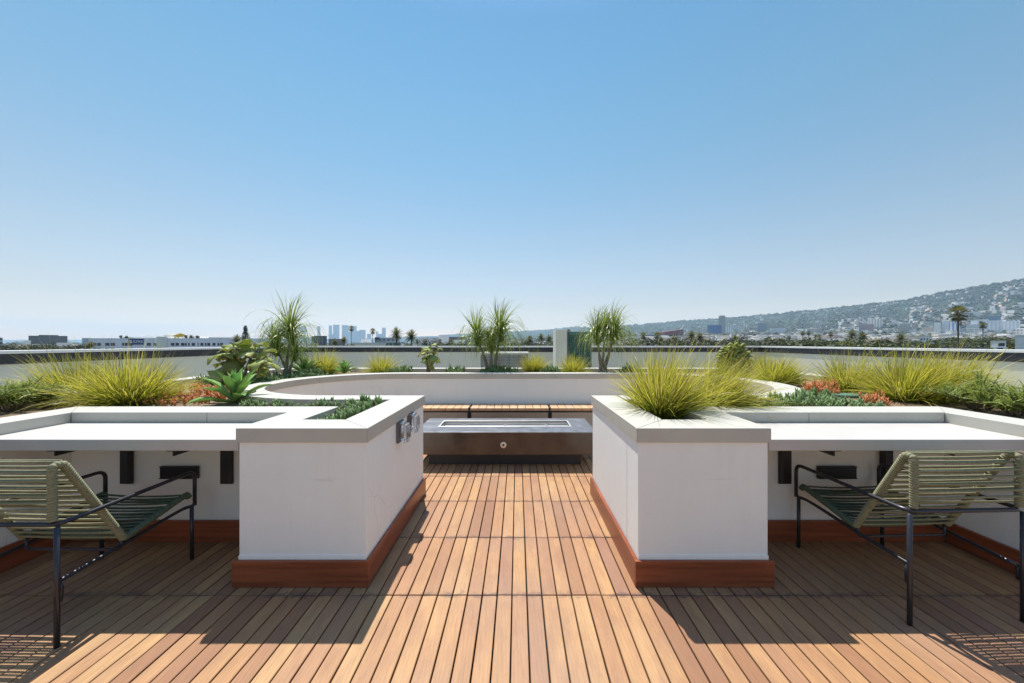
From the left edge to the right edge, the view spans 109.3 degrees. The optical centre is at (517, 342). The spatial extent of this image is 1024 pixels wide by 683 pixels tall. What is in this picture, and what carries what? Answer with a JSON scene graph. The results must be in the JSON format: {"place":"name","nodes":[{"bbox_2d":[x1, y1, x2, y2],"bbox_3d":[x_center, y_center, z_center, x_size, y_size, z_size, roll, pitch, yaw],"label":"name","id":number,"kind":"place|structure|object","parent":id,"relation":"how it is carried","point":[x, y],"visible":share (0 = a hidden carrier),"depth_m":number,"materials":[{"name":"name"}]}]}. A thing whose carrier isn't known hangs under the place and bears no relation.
{"place":"outdoors","nodes":[
{"label":"outdoors","id":0,"kind":"place"},
{"bbox_2d":[88,334,267,348],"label":"office building","id":1,"kind":"structure","parent":0,"point":[170,340],"depth_m":230.00,"materials":[{"name":"white paint"}]},
{"bbox_2d":[3,336,437,342],"bbox_3d":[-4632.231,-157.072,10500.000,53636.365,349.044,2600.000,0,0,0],"label":"hills","id":2,"kind":"structure","parent":0,"point":[80,341],"depth_m":10297.64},
{"bbox_2d":[333,325,338,338],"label":"tower block","id":3,"kind":"structure","parent":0,"point":[335,331],"depth_m":7977.37,"materials":[{"name":"glass"}]},
{"bbox_2d":[342,325,348,342],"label":"tower block","id":4,"kind":"structure","parent":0,"point":[345,331],"depth_m":8176.99,"materials":[{"name":"glass"}]},
{"bbox_2d":[359,330,365,342],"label":"tower block","id":5,"kind":"structure","parent":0,"point":[362,334],"depth_m":8169.60,"materials":[{"name":"glass"}]},
{"bbox_2d":[419,337,437,344],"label":"office building","id":6,"kind":"structure","parent":0,"point":[428,338],"depth_m":639.60,"materials":[{"name":"white paint"}]},
{"bbox_2d":[399,464,623,682],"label":"deck underlay","id":7,"kind":"object","parent":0,"point":[512,589],"depth_m":2.11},
{"bbox_2d":[0,455,1023,682],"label":"wood deck","id":8,"kind":"structure","parent":7,"relation":"on","point":[172,612],"depth_m":1.94,"materials":[{"name":"brown wood"}]},
{"bbox_2d":[0,459,196,648],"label":"lounge chair","id":9,"kind":"object","parent":8,"relation":"on","point":[56,527],"visible":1,"depth_m":1.92,"materials":[{"name":"fabric"}]},
{"bbox_2d":[0,395,425,586],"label":"planter","id":10,"kind":"object","parent":8,"relation":"on","point":[303,500],"visible":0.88,"depth_m":2.31,"materials":[{"name":"paint"}]},
{"bbox_2d":[0,423,251,483],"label":"counter","id":11,"kind":"object","parent":10,"relation":"attached to","point":[126,440],"visible":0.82,"depth_m":2.26,"materials":[{"name":"concrete"}]},
{"bbox_2d":[159,466,198,478],"bbox_3d":[-2.462,0.945,2.642,0.275,0.090,0.026,0,0,0],"label":"wall vent","id":12,"kind":"object","parent":10,"relation":"attached to","point":[168,472],"depth_m":2.63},
{"bbox_2d":[396,419,410,442],"bbox_3d":[-0.863,0.678,2.765,0.083,0.163,0.124,0,0,0],"label":"outlet box","id":13,"kind":"object","parent":10,"relation":"attached to","point":[403,429],"visible":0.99,"depth_m":2.72,"materials":[{"name":"grey plastic"}]},
{"bbox_2d":[407,411,419,432],"bbox_3d":[-0.863,0.668,3.035,0.083,0.163,0.124,0,0,0],"label":"outlet box","id":14,"kind":"object","parent":10,"relation":"attached to","point":[413,418],"visible":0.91,"depth_m":2.99,"materials":[{"name":"grey plastic"}]},
{"bbox_2d":[423,418,592,463],"bbox_3d":[-0.142,1.238,4.577,2.111,0.421,0.766,0,0,0],"label":"fire table","id":15,"kind":"object","parent":8,"relation":"on","point":[507,440],"visible":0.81,"depth_m":4.21,"materials":[{"name":"brown metal"}]},
{"bbox_2d":[423,404,592,417],"bbox_3d":[0.020,1.224,5.133,6.032,0.451,1.605,0,0,0],"label":"bench","id":16,"kind":"object","parent":8,"relation":"on","point":[470,408],"visible":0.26,"depth_m":5.55,"materials":[{"name":"brown wood"}]},
{"bbox_2d":[240,372,799,427],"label":"round wall","id":17,"kind":"structure","parent":8,"relation":"on","point":[517,388],"depth_m":5.99,"materials":[{"name":"paint"}]},
{"bbox_2d":[590,395,1023,586],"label":"planter","id":18,"kind":"object","parent":8,"relation":"on","point":[690,500],"visible":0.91,"depth_m":2.28,"materials":[{"name":"paint"}]},
{"bbox_2d":[816,466,857,478],"bbox_3d":[2.325,0.945,2.642,0.280,0.090,0.026,0,0,0],"label":"wall vent","id":19,"kind":"object","parent":18,"relation":"attached to","point":[842,472],"depth_m":2.63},
{"bbox_2d":[757,423,1023,483],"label":"counter","id":20,"kind":"object","parent":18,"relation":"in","point":[886,440],"visible":0.74,"depth_m":2.25,"materials":[{"name":"concrete"}]},
{"bbox_2d":[794,450,1023,625],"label":"lounge chair","id":21,"kind":"object","parent":8,"relation":"on","point":[917,514],"visible":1,"depth_m":1.96,"materials":[{"name":"fabric"}]},
{"bbox_2d":[0,0,1023,339],"label":"sky","id":22,"kind":"structure","parent":0,"point":[167,166],"materials":[{"name":"blue"}]},
{"bbox_2d":[448,285,1023,338],"bbox_3d":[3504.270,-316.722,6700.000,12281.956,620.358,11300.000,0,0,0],"label":"hills","id":23,"kind":"structure","parent":0,"point":[941,303],"depth_m":2795.52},
{"bbox_2d":[3,278,1023,345],"bbox_3d":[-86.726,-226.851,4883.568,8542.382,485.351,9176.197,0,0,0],"label":"wood","id":24,"kind":"object","parent":23,"relation":"on","point":[923,300],"visible":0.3,"depth_m":2408.59,"materials":[{"name":"green plant"}]},
{"bbox_2d":[990,341,1007,348],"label":"pavilion","id":25,"kind":"structure","parent":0,"point":[1001,345],"depth_m":94.81,"materials":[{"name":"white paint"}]},
{"bbox_2d":[1015,335,1023,349],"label":"house","id":26,"kind":"structure","parent":0,"point":[1019,342],"depth_m":71.41,"materials":[{"name":"white paint"}]},
{"label":"ground","id":27,"kind":"structure","parent":0,"visible":0},
{"bbox_2d":[4,343,31,349],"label":"tree","id":28,"kind":"object","parent":27,"relation":"on","point":[17,348],"visible":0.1,"depth_m":134.16,"materials":[{"name":"green plant"}]},
{"bbox_2d":[28,335,67,344],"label":"office building","id":29,"kind":"structure","parent":27,"relation":"on","point":[39,339],"depth_m":799.03,"materials":[{"name":"grey glass"}]},
{"bbox_2d":[241,325,249,338],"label":"pine tree","id":30,"kind":"object","parent":27,"relation":"on","point":[245,328],"visible":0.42,"depth_m":214.51,"materials":[{"name":"green plant"}]},
{"bbox_2d":[311,336,326,345],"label":"office building","id":31,"kind":"structure","parent":27,"relation":"on","point":[323,340],"depth_m":520.75,"materials":[{"name":"grey glass"}]},
{"bbox_2d":[354,339,385,345],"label":"office building","id":32,"kind":"structure","parent":27,"relation":"on","point":[365,342],"depth_m":150.58,"materials":[{"name":"white paint"}]},
{"bbox_2d":[375,337,399,342],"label":"office building","id":33,"kind":"structure","parent":27,"relation":"on","point":[383,340],"depth_m":419.63,"materials":[{"name":"white paint"}]},
{"bbox_2d":[388,326,403,345],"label":"palm tree","id":34,"kind":"object","parent":27,"relation":"on","point":[395,333],"visible":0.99,"depth_m":129.47,"materials":[{"name":"green plant"}]},
{"bbox_2d":[404,329,418,345],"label":"palm tree","id":35,"kind":"object","parent":27,"relation":"on","point":[411,335],"visible":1,"depth_m":124.42,"materials":[{"name":"green plant"}]},
{"bbox_2d":[3,282,1023,345],"bbox_3d":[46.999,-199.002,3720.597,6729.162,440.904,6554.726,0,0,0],"label":"houses","id":36,"kind":"structure","parent":27,"relation":"on","point":[993,309],"depth_m":1614.34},
{"bbox_2d":[636,338,666,345],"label":"tree","id":37,"kind":"object","parent":27,"relation":"on","point":[659,343],"visible":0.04,"depth_m":98.54,"materials":[{"name":"green plant"}]},
{"bbox_2d":[659,329,682,336],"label":"wedge building","id":38,"kind":"structure","parent":27,"relation":"on","point":[672,333],"depth_m":1100.00,"materials":[{"name":"red glass"}]},
{"bbox_2d":[663,335,683,345],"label":"tree","id":39,"kind":"object","parent":27,"relation":"on","point":[673,342],"visible":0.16,"depth_m":148.42,"materials":[{"name":"green plant"}]},
{"bbox_2d":[679,339,704,345],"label":"tree","id":40,"kind":"object","parent":27,"relation":"on","point":[694,342],"visible":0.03,"depth_m":96.94,"materials":[{"name":"green plant"}]},
{"bbox_2d":[708,325,721,333],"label":"office building","id":41,"kind":"structure","parent":27,"relation":"on","point":[713,329],"depth_m":1498.27,"materials":[{"name":"blue glass"}]},
{"bbox_2d":[719,315,724,332],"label":"tower block","id":42,"kind":"structure","parent":27,"relation":"on","point":[722,320],"depth_m":1898.88,"materials":[{"name":"white paint"}]},
{"bbox_2d":[758,323,766,331],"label":"tower block","id":43,"kind":"structure","parent":27,"relation":"on","point":[762,327],"depth_m":1998.72,"materials":[{"name":"stone"}]},
{"bbox_2d":[749,338,786,345],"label":"tree","id":44,"kind":"object","parent":27,"relation":"on","point":[762,343],"visible":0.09,"depth_m":99.02,"materials":[{"name":"green plant"}]},
{"bbox_2d":[788,337,826,346],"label":"tree","id":45,"kind":"object","parent":27,"relation":"on","point":[802,343],"visible":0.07,"depth_m":85.14,"materials":[{"name":"green plant"}]},
{"bbox_2d":[781,337,834,346],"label":"tree","id":46,"kind":"object","parent":27,"relation":"on","point":[792,342],"visible":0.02,"depth_m":97.40,"materials":[{"name":"green plant"}]},
{"bbox_2d":[790,337,839,346],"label":"tree","id":47,"kind":"object","parent":27,"relation":"on","point":[821,341],"visible":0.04,"depth_m":99.02,"materials":[{"name":"green plant"}]},
{"bbox_2d":[798,340,859,346],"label":"tree","id":48,"kind":"object","parent":27,"relation":"on","point":[812,344],"visible":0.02,"depth_m":81.01,"materials":[{"name":"green plant"}]},
{"bbox_2d":[856,331,869,341],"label":"palm tree","id":49,"kind":"object","parent":27,"relation":"on","point":[862,335],"visible":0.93,"depth_m":164.56,"materials":[{"name":"green plant"}]},
{"bbox_2d":[859,324,873,330],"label":"office building","id":50,"kind":"structure","parent":27,"relation":"on","point":[866,327],"depth_m":1600.00,"materials":[{"name":"white paint"}]},
{"bbox_2d":[868,318,882,328],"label":"tower block","id":51,"kind":"structure","parent":27,"relation":"on","point":[878,323],"depth_m":1696.49,"materials":[{"name":"white paint"}]},
{"bbox_2d":[867,338,895,345],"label":"tree","id":52,"kind":"object","parent":27,"relation":"on","point":[879,340],"visible":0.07,"depth_m":129.40,"materials":[{"name":"green plant"}]},
{"bbox_2d":[862,339,910,347],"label":"tree","id":53,"kind":"object","parent":27,"relation":"on","point":[881,345],"visible":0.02,"depth_m":86.09,"materials":[{"name":"green plant"}]},
{"bbox_2d":[894,333,909,343],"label":"palm tree","id":54,"kind":"object","parent":27,"relation":"on","point":[900,336],"visible":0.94,"depth_m":119.58,"materials":[{"name":"green plant"}]},
{"bbox_2d":[899,323,909,330],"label":"office building","id":55,"kind":"structure","parent":27,"relation":"on","point":[905,326],"depth_m":1498.97,"materials":[{"name":"white paint"}]},
{"bbox_2d":[934,322,940,332],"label":"tower block","id":56,"kind":"structure","parent":27,"relation":"on","point":[937,327],"depth_m":1100.00,"materials":[{"name":"white paint"}]},
{"bbox_2d":[925,339,956,347],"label":"tree","id":57,"kind":"object","parent":27,"relation":"on","point":[941,344],"visible":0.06,"depth_m":99.15,"materials":[{"name":"green plant"}]},
{"bbox_2d":[942,320,950,332],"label":"tower block","id":58,"kind":"structure","parent":27,"relation":"on","point":[945,325],"depth_m":1099.48,"materials":[{"name":"white paint"}]},
{"bbox_2d":[949,321,960,331],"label":"tower block","id":59,"kind":"structure","parent":27,"relation":"on","point":[952,326],"depth_m":1122.13,"materials":[{"name":"white paint"}]},
{"bbox_2d":[946,305,970,346],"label":"palm tree","id":60,"kind":"object","parent":27,"relation":"on","point":[958,315],"visible":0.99,"depth_m":74.89,"materials":[{"name":"green plant"}]},
{"bbox_2d":[954,340,990,348],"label":"tree","id":61,"kind":"object","parent":27,"relation":"on","point":[966,345],"visible":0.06,"depth_m":104.31,"materials":[{"name":"green plant"}]},
{"bbox_2d":[966,320,980,328],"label":"office building","id":62,"kind":"structure","parent":27,"relation":"on","point":[974,324],"depth_m":1151.14,"materials":[{"name":"white paint"}]},
{"bbox_2d":[953,334,1014,348],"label":"tree","id":63,"kind":"object","parent":27,"relation":"on","point":[1011,346],"visible":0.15,"depth_m":110.54,"materials":[{"name":"green plant"}]},
{"bbox_2d":[984,320,1001,331],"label":"tower block","id":64,"kind":"structure","parent":27,"relation":"on","point":[995,325],"depth_m":1197.61,"materials":[{"name":"white paint"}]},
{"bbox_2d":[1002,320,1019,329],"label":"tower block","id":65,"kind":"structure","parent":27,"relation":"on","point":[1009,325],"depth_m":1261.04,"materials":[{"name":"white paint"}]},
{"bbox_2d":[1013,328,1023,334],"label":"office building","id":66,"kind":"structure","parent":27,"relation":"on","point":[1018,331],"depth_m":706.21,"materials":[{"name":"white paint"}]},
{"bbox_3d":[0.300,9.600,3.175,16.800,15.699,18.350,0,0,0],"label":"apartment building","id":67,"kind":"object","parent":27,"relation":"on","visible":0},
{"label":"roof surface","id":68,"kind":"structure","parent":67,"relation":"on","visible":0},
{"bbox_2d":[0,368,1005,405],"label":"planter wall","id":69,"kind":"structure","parent":68,"relation":"on","point":[440,370],"depth_m":7.11,"materials":[{"name":"paint"}]},
{"bbox_2d":[0,372,371,417],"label":"soil","id":70,"kind":"structure","parent":69,"relation":"in","point":[28,411],"depth_m":3.33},
{"bbox_2d":[0,374,60,411],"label":"feathery shrub","id":71,"kind":"object","parent":70,"relation":"on","point":[13,396],"visible":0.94,"depth_m":3.04,"materials":[{"name":"green plant"}]},
{"bbox_2d":[7,380,81,407],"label":"feathery shrub","id":72,"kind":"object","parent":70,"relation":"on","point":[51,397],"visible":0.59,"depth_m":3.22,"materials":[{"name":"green plant"}]},
{"bbox_2d":[1,337,152,408],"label":"grass tuft","id":73,"kind":"object","parent":70,"relation":"on","point":[46,380],"visible":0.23,"depth_m":3.46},
{"bbox_2d":[12,332,207,413],"bbox_3d":[-3.633,0.267,3.351,1.355,0.753,1.368,0,0,0],"label":"grass tuft","id":74,"kind":"object","parent":70,"relation":"on","point":[132,388],"visible":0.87,"depth_m":3.25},
{"bbox_2d":[136,381,228,405],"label":"fire sticks","id":75,"kind":"object","parent":70,"relation":"on","point":[188,397],"visible":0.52,"depth_m":3.51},
{"bbox_2d":[185,368,274,404],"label":"agave","id":76,"kind":"object","parent":70,"relation":"on","point":[236,384],"visible":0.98,"depth_m":3.40,"materials":[{"name":"green plant"}]},
{"bbox_2d":[205,339,280,382],"bbox_3d":[-3.680,0.282,4.913,0.884,0.668,0.555,0,0,0],"label":"lobed succulent","id":77,"kind":"object","parent":70,"relation":"on","point":[233,361],"visible":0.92,"depth_m":4.84,"materials":[{"name":"green plant"}]},
{"bbox_2d":[192,367,336,386],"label":"chalk sticks","id":78,"kind":"object","parent":70,"relation":"on","point":[294,374],"visible":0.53,"depth_m":5.49,"materials":[{"name":"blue plant"}]},
{"bbox_2d":[243,290,328,374],"bbox_3d":[-3.712,-0.144,5.909,1.153,1.486,1.254,0,0,43],"label":"ponytail palm","id":79,"kind":"object","parent":70,"relation":"on","point":[288,330],"visible":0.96,"depth_m":5.83,"materials":[{"name":"green plant"}]},
{"bbox_2d":[238,397,343,406],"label":"chalk sticks","id":80,"kind":"object","parent":70,"relation":"on","point":[259,402],"visible":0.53,"depth_m":3.07,"materials":[{"name":"green plant"}]},
{"bbox_2d":[292,356,324,372],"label":"agave","id":81,"kind":"object","parent":70,"relation":"on","point":[303,365],"visible":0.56,"depth_m":6.20,"materials":[{"name":"green plant"}]},
{"bbox_2d":[309,344,350,373],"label":"grass tuft","id":82,"kind":"object","parent":70,"relation":"on","point":[328,365],"visible":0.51,"depth_m":6.51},
{"bbox_2d":[331,360,355,372],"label":"agave","id":83,"kind":"object","parent":70,"relation":"on","point":[344,365],"visible":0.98,"depth_m":6.43,"materials":[{"name":"green plant"}]},
{"bbox_2d":[311,393,382,419],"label":"chalk sticks","id":84,"kind":"object","parent":70,"relation":"on","point":[363,403],"visible":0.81,"depth_m":2.82,"materials":[{"name":"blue plant"}]},
{"bbox_2d":[354,349,405,372],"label":"grass tuft","id":85,"kind":"object","parent":70,"relation":"on","point":[379,366],"visible":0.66,"depth_m":6.55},
{"bbox_2d":[383,364,412,372],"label":"chalk sticks","id":86,"kind":"object","parent":70,"relation":"on","point":[404,368],"visible":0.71,"depth_m":6.54,"materials":[{"name":"green plant"}]},
{"bbox_2d":[417,343,442,371],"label":"lobed succulent","id":87,"kind":"object","parent":70,"relation":"on","point":[428,360],"visible":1,"depth_m":6.58,"materials":[{"name":"green plant"}]},
{"bbox_2d":[444,364,465,371],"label":"chalk sticks","id":88,"kind":"object","parent":70,"relation":"on","point":[456,368],"visible":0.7,"depth_m":6.64,"materials":[{"name":"green plant"}]},
{"bbox_2d":[449,295,531,369],"bbox_3d":[-0.470,-0.151,6.661,1.643,1.501,1.155,0,0,0],"label":"ponytail palm","id":89,"kind":"object","parent":70,"relation":"on","point":[500,330],"visible":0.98,"depth_m":6.58,"materials":[{"name":"green plant"}]},
{"bbox_2d":[480,362,517,371],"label":"chalk sticks","id":90,"kind":"object","parent":70,"relation":"on","point":[502,368],"visible":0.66,"depth_m":6.54,"materials":[{"name":"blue plant"}]},
{"bbox_2d":[662,372,1023,419],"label":"soil","id":91,"kind":"structure","parent":69,"relation":"in","point":[961,406],"depth_m":3.33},
{"bbox_2d":[1,372,986,413],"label":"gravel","id":92,"kind":"structure","parent":91,"relation":"on","point":[358,372],"depth_m":3.14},
{"bbox_2d":[516,350,553,371],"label":"grass tuft","id":93,"kind":"object","parent":91,"relation":"on","point":[534,365],"visible":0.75,"depth_m":6.53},
{"bbox_2d":[538,364,560,371],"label":"chalk sticks","id":94,"kind":"object","parent":91,"relation":"on","point":[553,369],"visible":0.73,"depth_m":6.43,"materials":[{"name":"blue plant"}]},
{"bbox_2d":[553,351,598,371],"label":"grass tuft","id":95,"kind":"object","parent":91,"relation":"on","point":[577,367],"visible":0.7,"depth_m":6.54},
{"bbox_2d":[570,297,642,371],"bbox_3d":[1.648,-0.139,6.654,1.418,1.476,1.257,0,0,0],"label":"ponytail palm","id":96,"kind":"object","parent":91,"relation":"on","point":[600,332],"visible":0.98,"depth_m":6.59,"materials":[{"name":"green plant"}]},
{"bbox_2d":[593,323,753,421],"bbox_3d":[1.181,0.215,2.848,1.250,0.750,1.378,0,0,0],"label":"grass tuft","id":97,"kind":"object","parent":91,"relation":"on","point":[659,396],"visible":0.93,"depth_m":2.71,"materials":[{"name":"plant"}]},
{"bbox_2d":[714,342,754,376],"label":"lobed succulent","id":98,"kind":"object","parent":91,"relation":"on","point":[730,347],"visible":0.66,"depth_m":6.03,"materials":[{"name":"green plant"}]},
{"bbox_2d":[674,334,804,425],"bbox_3d":[1.728,0.332,3.083,1.314,0.863,1.321,0,0,33],"label":"grass tuft","id":99,"kind":"object","parent":91,"relation":"on","point":[738,394],"visible":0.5,"depth_m":2.96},
{"bbox_2d":[743,349,777,375],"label":"grass tuft","id":100,"kind":"object","parent":91,"relation":"on","point":[757,362],"visible":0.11,"depth_m":6.10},
{"bbox_2d":[737,346,833,387],"bbox_3d":[3.582,0.315,4.975,1.124,0.723,1.265,0,0,30],"label":"grass tuft","id":101,"kind":"object","parent":91,"relation":"on","point":[777,371],"visible":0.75,"depth_m":4.89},
{"bbox_2d":[744,386,884,406],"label":"chalk sticks","id":102,"kind":"object","parent":91,"relation":"on","point":[824,397],"visible":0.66,"depth_m":3.14,"materials":[{"name":"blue plant"}]},
{"bbox_2d":[801,378,839,393],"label":"fire sticks","id":103,"kind":"object","parent":91,"relation":"on","point":[832,386],"visible":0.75,"depth_m":4.05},
{"bbox_2d":[793,336,897,392],"bbox_3d":[3.979,0.290,4.285,1.267,0.741,1.312,0,0,-33],"label":"grass tuft","id":104,"kind":"object","parent":91,"relation":"on","point":[835,375],"visible":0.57,"depth_m":4.25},
{"bbox_2d":[834,393,865,397],"bbox_3d":[3.537,0.563,3.850,0.340,0.030,0.200,0,0,0],"label":"valve cover","id":105,"kind":"object","parent":91,"relation":"on","point":[850,395],"visible":0.55,"depth_m":3.81,"materials":[{"name":"green plastic"}]},
{"bbox_2d":[858,389,891,405],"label":"fire sticks","id":106,"kind":"object","parent":91,"relation":"on","point":[874,397],"visible":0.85,"depth_m":3.38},
{"bbox_2d":[816,333,1016,407],"bbox_3d":[3.891,0.259,3.668,1.335,0.770,1.331,0,0,18],"label":"grass tuft","id":107,"kind":"object","parent":91,"relation":"on","point":[899,392],"visible":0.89,"depth_m":3.52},
{"bbox_2d":[871,335,1023,409],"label":"grass tuft","id":108,"kind":"object","parent":91,"relation":"on","point":[960,364],"visible":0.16,"depth_m":3.45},
{"bbox_2d":[913,367,1020,410],"bbox_3d":[3.950,0.408,3.091,0.835,0.388,0.592,0,0,0],"label":"feathery shrub","id":109,"kind":"object","parent":91,"relation":"on","point":[957,394],"visible":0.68,"depth_m":3.08,"materials":[{"name":"green plant"}]},
{"bbox_2d":[964,378,1023,416],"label":"feathery shrub","id":110,"kind":"object","parent":91,"relation":"on","point":[1013,402],"visible":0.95,"depth_m":2.85,"materials":[{"name":"green plant"}]},
{"bbox_2d":[480,352,528,367],"bbox_3d":[-0.300,0.887,8.597,1.120,1.325,0.646,0,0,0],"label":"air conditioner","id":111,"kind":"object","parent":68,"relation":"on","point":[512,360],"visible":0.27,"depth_m":8.30,"materials":[{"name":"grey metal"}]},
{"bbox_2d":[0,346,1023,389],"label":"parapet wall","id":112,"kind":"structure","parent":68,"relation":"on","point":[189,356],"depth_m":9.02,"materials":[{"name":"paint"}]},
{"bbox_2d":[553,330,591,367],"bbox_3d":[1.415,0.615,9.750,0.910,1.870,1.300,0,0,0],"label":"louvred cabinet","id":113,"kind":"object","parent":68,"relation":"on","point":[563,340],"visible":0.46,"depth_m":9.17,"materials":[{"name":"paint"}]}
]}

